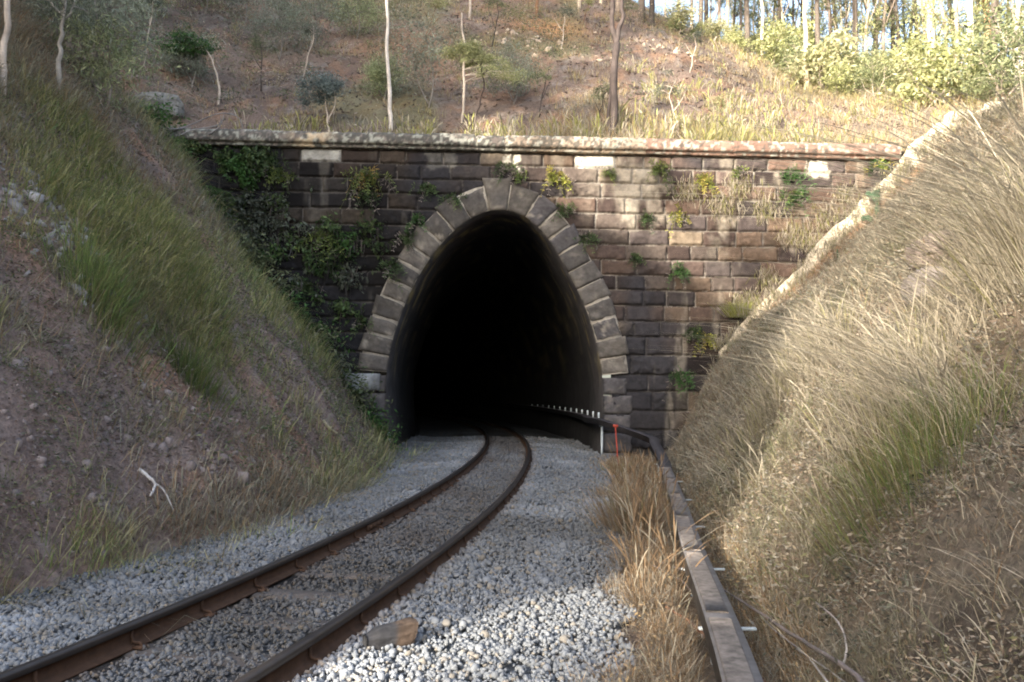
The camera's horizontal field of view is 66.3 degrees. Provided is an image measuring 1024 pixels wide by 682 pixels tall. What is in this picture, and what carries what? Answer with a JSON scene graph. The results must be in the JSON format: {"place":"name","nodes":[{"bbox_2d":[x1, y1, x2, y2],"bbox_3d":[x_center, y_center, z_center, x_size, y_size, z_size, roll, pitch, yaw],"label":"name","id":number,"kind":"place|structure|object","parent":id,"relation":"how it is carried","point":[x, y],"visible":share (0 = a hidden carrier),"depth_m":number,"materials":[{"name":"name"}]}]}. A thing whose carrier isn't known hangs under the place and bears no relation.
{"place":"outdoors","nodes":[
{"label":"outdoors","id":0,"kind":"place"},
{"bbox_2d":[0,0,1023,681],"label":"ground","id":1,"kind":"structure","parent":0,"point":[14,425],"depth_m":7.16,"materials":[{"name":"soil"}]},
{"bbox_2d":[0,0,11,101],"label":"gum tree","id":2,"kind":"object","parent":1,"relation":"on","point":[5,37],"visible":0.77,"depth_m":10.87,"materials":[{"name":"beige plant"}]},
{"bbox_2d":[10,0,117,90],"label":"sapling","id":3,"kind":"object","parent":1,"relation":"on","point":[64,17],"visible":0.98,"depth_m":12.69,"materials":[{"name":"green plant"}]},
{"bbox_2d":[19,0,115,46],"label":"shrub","id":4,"kind":"object","parent":1,"relation":"on","point":[57,3],"visible":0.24,"depth_m":14.43,"materials":[{"name":"green plant"}]},
{"bbox_2d":[3,0,191,88],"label":"shrub","id":5,"kind":"object","parent":1,"relation":"on","point":[118,14],"visible":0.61,"depth_m":14.29,"materials":[{"name":"green plant"}]},
{"bbox_2d":[13,204,198,402],"bbox_3d":[-4.825,-0.479,9.484,2.227,2.540,2.516,1,-4,0],"label":"grass tussock","id":6,"kind":"object","parent":1,"relation":"on","point":[88,270],"depth_m":9.38,"materials":[{"name":"green plant"}]},
{"bbox_2d":[27,0,189,110],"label":"shrub","id":7,"kind":"object","parent":1,"relation":"on","point":[106,68],"visible":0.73,"depth_m":14.27,"materials":[{"name":"green plant"}]},
{"bbox_2d":[138,305,252,431],"bbox_3d":[-4.108,0.226,10.492,1.856,2.084,1.854,-1,-4,27],"label":"grass tussock","id":8,"kind":"object","parent":1,"relation":"on","point":[196,367],"depth_m":10.36,"materials":[{"name":"green plant"}]},
{"bbox_2d":[0,0,437,656],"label":"bank grass","id":9,"kind":"structure","parent":1,"relation":"on","point":[166,242],"depth_m":11.19,"materials":[{"name":"plant"}]},
{"bbox_2d":[129,85,407,449],"bbox_3d":[-6.628,-1.868,19.985,8.108,9.461,1.051,1,-4,-1],"label":"edge scrub","id":10,"kind":"object","parent":1,"relation":"on","point":[263,263],"visible":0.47,"depth_m":19.91,"materials":[{"name":"green plant"}]},
{"bbox_2d":[0,415,645,681],"bbox_3d":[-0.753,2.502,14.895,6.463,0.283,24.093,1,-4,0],"label":"ballast","id":11,"kind":"structure","parent":1,"relation":"on","point":[566,460],"depth_m":5.96,"materials":[{"name":"gravel"}]},
{"bbox_2d":[0,411,531,681],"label":"railway track","id":12,"kind":"structure","parent":11,"relation":"on","point":[289,663],"depth_m":5.21,"materials":[{"name":"brown metal"}]},
{"bbox_2d":[362,617,417,650],"bbox_3d":[-0.715,1.744,4.614,0.321,0.180,0.174,4,-5,-38],"label":"timber offcut","id":13,"kind":"object","parent":11,"relation":"on","point":[402,632],"visible":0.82,"depth_m":4.57,"materials":[{"name":"wood"}]},
{"bbox_2d":[0,28,862,563],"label":"rubble","id":14,"kind":"object","parent":1,"relation":"on","point":[42,460],"visible":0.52,"depth_m":9.02,"materials":[{"name":"stone"}]},
{"bbox_2d":[0,1,1023,681],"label":"dry scrub","id":15,"kind":"object","parent":1,"relation":"on","point":[794,475],"visible":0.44,"depth_m":7.58,"materials":[{"name":"beige plant"}]},
{"bbox_2d":[159,127,900,456],"bbox_3d":[-14.232,0.895,51.764,20.738,8.868,77.932,2,-4,-25],"label":"tunnel portal","id":16,"kind":"object","parent":1,"relation":"on","point":[511,293],"visible":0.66,"depth_m":20.83,"materials":[{"name":"stone"}]},
{"bbox_2d":[160,113,243,138],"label":"fallen branch","id":17,"kind":"object","parent":16,"relation":"on","point":[173,129],"visible":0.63,"depth_m":20.31,"materials":[{"name":"brown wood"}]},
{"bbox_2d":[249,149,290,177],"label":"fern","id":18,"kind":"object","parent":16,"relation":"attached to","point":[264,162],"visible":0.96,"depth_m":20.39,"materials":[{"name":"green plant"}]},
{"bbox_2d":[153,118,393,365],"bbox_3d":[-6.494,-2.451,20.179,6.886,7.170,0.771,1,-4,-2],"label":"creeper","id":19,"kind":"object","parent":16,"relation":"attached to","point":[246,160],"visible":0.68,"depth_m":20.32,"materials":[{"name":"green plant"}]},
{"bbox_2d":[263,165,298,193],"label":"fern","id":20,"kind":"object","parent":16,"relation":"attached to","point":[279,174],"visible":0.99,"depth_m":20.42,"materials":[{"name":"green plant"}]},
{"bbox_2d":[282,279,325,308],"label":"fern","id":21,"kind":"object","parent":16,"relation":"attached to","point":[305,288],"visible":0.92,"depth_m":20.23,"materials":[{"name":"green plant"}]},
{"bbox_2d":[291,226,344,261],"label":"fern","id":22,"kind":"object","parent":16,"relation":"attached to","point":[320,237],"visible":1,"depth_m":20.32,"materials":[{"name":"green plant"}]},
{"bbox_2d":[349,184,380,214],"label":"fern","id":23,"kind":"object","parent":16,"relation":"attached to","point":[365,195],"visible":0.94,"depth_m":20.50,"materials":[{"name":"green plant"}]},
{"bbox_2d":[340,166,397,209],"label":"fern","id":24,"kind":"object","parent":16,"relation":"attached to","point":[360,176],"visible":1,"depth_m":20.48,"materials":[{"name":"green plant"}]},
{"bbox_2d":[375,257,407,291],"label":"fern","id":25,"kind":"object","parent":16,"relation":"attached to","point":[391,264],"visible":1,"depth_m":20.33,"materials":[{"name":"green plant"}]},
{"bbox_2d":[389,226,416,253],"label":"fern","id":26,"kind":"object","parent":16,"relation":"attached to","point":[406,237],"visible":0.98,"depth_m":20.45,"materials":[{"name":"green plant"}]},
{"bbox_2d":[492,161,524,186],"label":"fern","id":27,"kind":"object","parent":16,"relation":"attached to","point":[506,165],"visible":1,"depth_m":20.69,"materials":[{"name":"green plant"}]},
{"bbox_2d":[540,165,575,201],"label":"fern","id":28,"kind":"object","parent":16,"relation":"attached to","point":[557,176],"visible":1,"depth_m":20.70,"materials":[{"name":"green plant"}]},
{"bbox_2d":[646,158,677,196],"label":"fern","id":29,"kind":"object","parent":16,"relation":"attached to","point":[663,166],"visible":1,"depth_m":20.80,"materials":[{"name":"green plant"}]},
{"bbox_2d":[664,260,691,288],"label":"fern","id":30,"kind":"object","parent":16,"relation":"attached to","point":[681,269],"visible":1,"depth_m":20.67,"materials":[{"name":"green plant"}]},
{"bbox_2d":[662,364,695,401],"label":"fern","id":31,"kind":"object","parent":16,"relation":"attached to","point":[680,375],"visible":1,"depth_m":20.43,"materials":[{"name":"green plant"}]},
{"bbox_2d":[694,172,719,196],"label":"fern","id":32,"kind":"object","parent":16,"relation":"attached to","point":[704,178],"visible":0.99,"depth_m":20.83,"materials":[{"name":"yellow plant"}]},
{"bbox_2d":[707,298,756,317],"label":"grass tussock","id":33,"kind":"object","parent":16,"relation":"on","point":[739,312],"depth_m":20.32,"materials":[{"name":"green plant"}]},
{"bbox_2d":[667,163,863,321],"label":"wall weeds","id":34,"kind":"object","parent":16,"relation":"attached to","point":[790,233],"depth_m":20.91,"materials":[{"name":"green plant"}]},
{"bbox_2d":[775,182,813,218],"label":"fern","id":35,"kind":"object","parent":16,"relation":"attached to","point":[794,192],"visible":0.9,"depth_m":20.91,"materials":[{"name":"green plant"}]},
{"bbox_2d":[774,164,815,201],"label":"fern","id":36,"kind":"object","parent":16,"relation":"attached to","point":[789,175],"visible":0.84,"depth_m":20.93,"materials":[{"name":"green plant"}]},
{"bbox_2d":[443,465,729,538],"bbox_3d":[1.381,1.878,9.010,3.942,1.028,3.835,-1,-4,16],"label":"grass tussock","id":37,"kind":"object","parent":1,"relation":"on","point":[614,508],"depth_m":8.90,"materials":[{"name":"beige plant"}]},
{"bbox_2d":[481,401,762,681],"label":"cable duct","id":38,"kind":"object","parent":1,"relation":"on","point":[732,659],"visible":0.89,"depth_m":5.34,"materials":[{"name":"concrete"}]},
{"bbox_2d":[563,538,684,582],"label":"grass tussock","id":39,"kind":"object","parent":1,"relation":"on","point":[619,561],"depth_m":7.05,"materials":[{"name":"beige plant"}]},
{"bbox_2d":[230,38,1023,681],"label":"straw stalks","id":40,"kind":"object","parent":1,"relation":"on","point":[798,134],"visible":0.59,"depth_m":6.30,"materials":[{"name":"beige plant"}]},
{"bbox_2d":[542,445,845,681],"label":"verge grass","id":41,"kind":"structure","parent":1,"relation":"on","point":[688,656],"depth_m":5.50,"materials":[{"name":"beige plant"}]},
{"bbox_2d":[663,329,824,507],"bbox_3d":[3.337,1.019,10.871,3.163,2.798,2.828,2,-4,-16],"label":"grass tussock","id":42,"kind":"object","parent":1,"relation":"on","point":[747,419],"depth_m":10.78,"materials":[{"name":"beige plant"}]},
{"bbox_2d":[652,561,864,681],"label":"fallen branch","id":43,"kind":"object","parent":1,"relation":"on","point":[852,672],"visible":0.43,"depth_m":4.48,"materials":[{"name":"brown wood"}]},
{"bbox_2d":[722,276,903,428],"bbox_3d":[3.835,0.178,10.276,3.363,2.260,3.519,1,-4,0],"label":"grass tussock","id":44,"kind":"object","parent":1,"relation":"on","point":[801,361],"depth_m":10.29,"materials":[{"name":"beige plant"}]},
{"bbox_2d":[620,314,1023,630],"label":"grass tussock","id":45,"kind":"object","parent":1,"relation":"on","point":[915,463],"depth_m":5.03,"materials":[{"name":"beige plant"}]},
{"bbox_2d":[631,63,1023,343],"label":"grass tussock","id":46,"kind":"object","parent":1,"relation":"on","point":[1009,262],"depth_m":6.14,"materials":[{"name":"beige plant"}]},
{"bbox_2d":[647,74,1023,681],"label":"dry grass","id":47,"kind":"structure","parent":1,"relation":"on","point":[690,441],"depth_m":8.24,"materials":[{"name":"beige plant"}]},
{"bbox_2d":[679,261,1019,522],"bbox_3d":[2.916,0.399,6.378,3.365,2.323,2.810,3,-5,-33],"label":"grass tussock","id":48,"kind":"object","parent":1,"relation":"on","point":[888,371],"depth_m":6.38,"materials":[{"name":"beige plant"}]},
{"bbox_2d":[718,101,1000,355],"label":"stone wing wall coping","id":49,"kind":"structure","parent":1,"relation":"on","point":[843,222],"depth_m":20.02,"materials":[{"name":"stone"}]},
{"bbox_2d":[711,91,1017,351],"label":"path grass","id":50,"kind":"structure","parent":49,"relation":"on","point":[935,141],"depth_m":19.92,"materials":[{"name":"beige plant"}]},
{"bbox_2d":[900,266,949,306],"bbox_3d":[5.163,-0.628,9.516,0.779,0.565,0.590,1,-4,0],"label":"boulder","id":51,"kind":"object","parent":1,"relation":"on","point":[914,280],"visible":0.24,"depth_m":9.39,"materials":[{"name":"stone"}]},
{"bbox_2d":[905,230,953,271],"bbox_3d":[5.601,-1.104,10.191,0.819,0.648,0.763,1,-4,0],"label":"boulder","id":52,"kind":"object","parent":1,"relation":"on","point":[917,258],"visible":0.23,"depth_m":10.01,"materials":[{"name":"stone"}]},
{"bbox_2d":[25,0,1022,160],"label":"hillside","id":53,"kind":"structure","parent":0,"point":[505,105],"depth_m":27.33,"materials":[{"name":"soil"}]},
{"bbox_2d":[93,0,202,46],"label":"shrub","id":54,"kind":"object","parent":53,"relation":"on","point":[142,17],"visible":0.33,"depth_m":24.73,"materials":[{"name":"green plant"}]},
{"bbox_2d":[132,92,184,119],"bbox_3d":[-10.153,-6.661,22.417,1.458,0.858,1.144,1,-4,0],"label":"boulder","id":55,"kind":"object","parent":53,"relation":"on","point":[176,104],"visible":0.39,"depth_m":22.16,"materials":[{"name":"stone"}]},
{"bbox_2d":[144,24,224,104],"bbox_3d":[-10.143,-8.339,23.811,1.891,2.410,2.189,-3,-5,42],"label":"sapling","id":56,"kind":"object","parent":53,"relation":"on","point":[207,50],"visible":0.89,"depth_m":23.89,"materials":[{"name":"green plant"}]},
{"bbox_2d":[151,23,238,90],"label":"shrub","id":57,"kind":"object","parent":53,"relation":"on","point":[196,66],"visible":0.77,"depth_m":24.14,"materials":[{"name":"green plant"}]},
{"bbox_2d":[210,0,271,24],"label":"shrub","id":58,"kind":"object","parent":53,"relation":"on","point":[245,1],"visible":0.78,"depth_m":29.75,"materials":[{"name":"green plant"}]},
{"bbox_2d":[245,29,278,90],"bbox_3d":[-7.997,-8.886,25.055,1.086,2.046,0.837,-1,-4,23],"label":"sapling","id":59,"kind":"object","parent":53,"relation":"on","point":[255,43],"visible":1,"depth_m":24.99,"materials":[{"name":"green plant"}]},
{"bbox_2d":[228,0,335,59],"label":"shrub","id":60,"kind":"object","parent":53,"relation":"on","point":[280,14],"visible":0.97,"depth_m":27.64,"materials":[{"name":"green plant"}]},
{"bbox_2d":[295,18,329,86],"bbox_3d":[-6.504,-9.365,25.527,1.284,2.403,0.789,4,-5,-39],"label":"sapling","id":61,"kind":"object","parent":53,"relation":"on","point":[309,29],"visible":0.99,"depth_m":25.54,"materials":[{"name":"green plant"}]},
{"bbox_2d":[265,0,364,47],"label":"shrub","id":62,"kind":"object","parent":53,"relation":"on","point":[317,5],"visible":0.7,"depth_m":29.12,"materials":[{"name":"green plant"}]},
{"bbox_2d":[285,63,356,131],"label":"shrub","id":63,"kind":"object","parent":53,"relation":"on","point":[330,86],"visible":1,"depth_m":22.44,"materials":[{"name":"green plant"}]},
{"bbox_2d":[311,0,394,38],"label":"shrub","id":64,"kind":"object","parent":53,"relation":"on","point":[364,8],"visible":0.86,"depth_m":30.17,"materials":[{"name":"green plant"}]},
{"bbox_2d":[348,46,413,99],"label":"shrub","id":65,"kind":"object","parent":53,"relation":"on","point":[378,73],"visible":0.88,"depth_m":24.98,"materials":[{"name":"green plant"}]},
{"bbox_2d":[385,0,392,131],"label":"gum tree","id":66,"kind":"object","parent":53,"relation":"on","point":[389,109],"visible":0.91,"depth_m":22.93,"materials":[{"name":"beige plant"}]},
{"bbox_2d":[30,0,772,140],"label":"hill scrub","id":67,"kind":"object","parent":53,"relation":"on","point":[521,12],"visible":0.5,"depth_m":28.50,"materials":[{"name":"green plant"}]},
{"bbox_2d":[365,1,473,107],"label":"shrub","id":68,"kind":"object","parent":53,"relation":"on","point":[432,52],"visible":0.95,"depth_m":24.71,"materials":[{"name":"green plant"}]},
{"bbox_2d":[459,47,503,131],"bbox_3d":[-0.878,-7.086,22.669,1.568,2.679,1.132,1,-4,0],"label":"sapling","id":69,"kind":"object","parent":53,"relation":"on","point":[464,59],"visible":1,"depth_m":22.67,"materials":[{"name":"green plant"}]},
{"bbox_2d":[430,13,534,122],"bbox_3d":[-0.918,-8.426,24.351,3.304,3.623,1.512,1,-4,0],"label":"sapling","id":70,"kind":"object","parent":53,"relation":"on","point":[466,47],"visible":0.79,"depth_m":24.25,"materials":[{"name":"green plant"}]},
{"bbox_2d":[468,36,562,104],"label":"shrub","id":71,"kind":"object","parent":53,"relation":"on","point":[517,69],"visible":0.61,"depth_m":25.49,"materials":[{"name":"green plant"}]},
{"bbox_2d":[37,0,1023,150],"bbox_3d":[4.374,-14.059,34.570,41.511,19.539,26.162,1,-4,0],"label":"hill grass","id":72,"kind":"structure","parent":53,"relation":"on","point":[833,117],"depth_m":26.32,"materials":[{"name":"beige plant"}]},
{"bbox_2d":[525,63,555,117],"bbox_3d":[0.871,-7.800,24.380,1.104,1.876,0.836,0,-4,14],"label":"sapling","id":73,"kind":"object","parent":53,"relation":"on","point":[543,74],"visible":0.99,"depth_m":24.33,"materials":[{"name":"green plant"}]},
{"bbox_2d":[589,81,629,125],"bbox_3d":[2.822,-6.968,23.064,1.256,1.726,0.706,-1,-4,20],"label":"sapling","id":74,"kind":"object","parent":53,"relation":"on","point":[601,89],"visible":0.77,"depth_m":23.11,"materials":[{"name":"green plant"}]},
{"bbox_2d":[607,0,624,137],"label":"forked tree","id":75,"kind":"object","parent":53,"relation":"on","point":[612,108],"visible":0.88,"depth_m":22.71,"materials":[{"name":"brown plant"}]},
{"bbox_2d":[646,69,691,130],"bbox_3d":[4.643,-7.054,23.282,1.209,1.854,0.935,-2,-5,36],"label":"sapling","id":76,"kind":"object","parent":53,"relation":"on","point":[672,87],"visible":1,"depth_m":23.27,"materials":[{"name":"green plant"}]},
{"bbox_2d":[663,0,704,35],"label":"shrub","id":77,"kind":"object","parent":53,"relation":"on","point":[683,15],"visible":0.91,"depth_m":36.04,"materials":[{"name":"green plant"}]},
{"bbox_2d":[701,12,729,40],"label":"shrub","id":78,"kind":"object","parent":53,"relation":"on","point":[713,30],"visible":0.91,"depth_m":38.06,"materials":[{"name":"green plant"}]},
{"bbox_2d":[722,27,752,53],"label":"shrub","id":79,"kind":"object","parent":53,"relation":"on","point":[741,42],"visible":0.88,"depth_m":37.03,"materials":[{"name":"green plant"}]},
{"bbox_2d":[744,0,750,52],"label":"gum tree","id":80,"kind":"object","parent":53,"relation":"on","point":[746,18],"visible":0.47,"depth_m":40.75,"materials":[{"name":"beige plant"}]},
{"bbox_2d":[730,0,785,56],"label":"gum tree","id":81,"kind":"object","parent":53,"relation":"on","point":[759,20],"visible":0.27,"depth_m":48.87,"materials":[{"name":"green plant"}]},
{"bbox_2d":[749,10,801,66],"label":"shrub","id":82,"kind":"object","parent":53,"relation":"on","point":[769,47],"visible":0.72,"depth_m":38.74,"materials":[{"name":"green plant"}]},
{"bbox_2d":[750,0,800,33],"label":"gum tree","id":83,"kind":"object","parent":53,"relation":"on","point":[778,11],"visible":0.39,"depth_m":46.02,"materials":[{"name":"green plant"}]},
{"bbox_2d":[766,30,821,77],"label":"shrub","id":84,"kind":"object","parent":53,"relation":"on","point":[794,38],"visible":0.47,"depth_m":34.32,"materials":[{"name":"green plant"}]},
{"bbox_2d":[802,0,808,88],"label":"gum tree","id":85,"kind":"object","parent":53,"relation":"on","point":[805,28],"visible":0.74,"depth_m":33.00,"materials":[{"name":"white plant"}]},
{"bbox_2d":[763,5,851,65],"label":"shrub","id":86,"kind":"object","parent":53,"relation":"on","point":[812,28],"visible":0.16,"depth_m":39.05,"materials":[{"name":"green plant"}]},
{"bbox_2d":[779,20,865,90],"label":"shrub","id":87,"kind":"object","parent":53,"relation":"on","point":[819,57],"visible":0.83,"depth_m":32.22,"materials":[{"name":"green plant"}]},
{"bbox_2d":[799,0,857,36],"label":"gum tree","id":88,"kind":"object","parent":53,"relation":"on","point":[826,9],"visible":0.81,"depth_m":40.10,"materials":[{"name":"green plant"}]},
{"bbox_2d":[817,55,861,96],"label":"shrub","id":89,"kind":"object","parent":53,"relation":"on","point":[837,75],"visible":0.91,"depth_m":31.22,"materials":[{"name":"green plant"}]},
{"bbox_2d":[829,0,872,56],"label":"gum tree","id":90,"kind":"object","parent":53,"relation":"on","point":[854,14],"visible":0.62,"depth_m":38.11,"materials":[{"name":"grey plant"}]},
{"bbox_2d":[823,43,885,88],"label":"shrub","id":91,"kind":"object","parent":53,"relation":"on","point":[857,69],"visible":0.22,"depth_m":33.05,"materials":[{"name":"green plant"}]},
{"bbox_2d":[845,0,887,55],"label":"gum tree","id":92,"kind":"object","parent":53,"relation":"on","point":[867,23],"visible":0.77,"depth_m":37.91,"materials":[{"name":"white plant"}]},
{"bbox_2d":[842,44,912,96],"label":"shrub","id":93,"kind":"object","parent":53,"relation":"on","point":[874,74],"visible":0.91,"depth_m":31.12,"materials":[{"name":"green plant"}]},
{"bbox_2d":[858,0,917,52],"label":"gum tree","id":94,"kind":"object","parent":53,"relation":"on","point":[885,22],"visible":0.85,"depth_m":38.23,"materials":[{"name":"green plant"}]},
{"bbox_2d":[864,0,914,48],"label":"gum tree","id":95,"kind":"object","parent":53,"relation":"on","point":[888,8],"visible":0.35,"depth_m":40.08,"materials":[{"name":"green plant"}]},
{"bbox_2d":[869,0,920,51],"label":"gum tree","id":96,"kind":"object","parent":53,"relation":"on","point":[896,8],"visible":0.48,"depth_m":39.07,"materials":[{"name":"green plant"}]},
{"bbox_2d":[869,20,943,92],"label":"shrub","id":97,"kind":"object","parent":53,"relation":"on","point":[912,44],"visible":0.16,"depth_m":33.93,"materials":[{"name":"green plant"}]},
{"bbox_2d":[884,48,945,98],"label":"shrub","id":98,"kind":"object","parent":53,"relation":"on","point":[908,64],"visible":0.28,"depth_m":30.83,"materials":[{"name":"green plant"}]},
{"bbox_2d":[882,0,965,45],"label":"gum tree","id":99,"kind":"object","parent":53,"relation":"on","point":[934,13],"visible":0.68,"depth_m":35.13,"materials":[{"name":"green plant"}]},
{"bbox_2d":[899,0,949,47],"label":"gum tree","id":100,"kind":"object","parent":53,"relation":"on","point":[919,31],"visible":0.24,"depth_m":40.25,"materials":[{"name":"green plant"}]},
{"bbox_2d":[877,20,1014,107],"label":"shrub","id":101,"kind":"object","parent":53,"relation":"on","point":[936,57],"visible":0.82,"depth_m":27.63,"materials":[{"name":"green plant"}]},
{"bbox_2d":[912,2,1023,86],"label":"shrub","id":102,"kind":"object","parent":53,"relation":"on","point":[975,34],"visible":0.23,"depth_m":30.68,"materials":[{"name":"green plant"}]},
{"bbox_2d":[926,0,1009,79],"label":"gum tree","id":103,"kind":"object","parent":53,"relation":"on","point":[956,7],"visible":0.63,"depth_m":32.88,"materials":[{"name":"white plant"}]},
{"bbox_2d":[934,0,1023,109],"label":"shrub","id":104,"kind":"object","parent":53,"relation":"on","point":[1004,43],"visible":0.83,"depth_m":25.88,"materials":[{"name":"green plant"}]},
{"bbox_2d":[958,47,1023,102],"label":"shrub","id":105,"kind":"object","parent":53,"relation":"on","point":[984,85],"visible":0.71,"depth_m":25.84,"materials":[{"name":"green plant"}]},
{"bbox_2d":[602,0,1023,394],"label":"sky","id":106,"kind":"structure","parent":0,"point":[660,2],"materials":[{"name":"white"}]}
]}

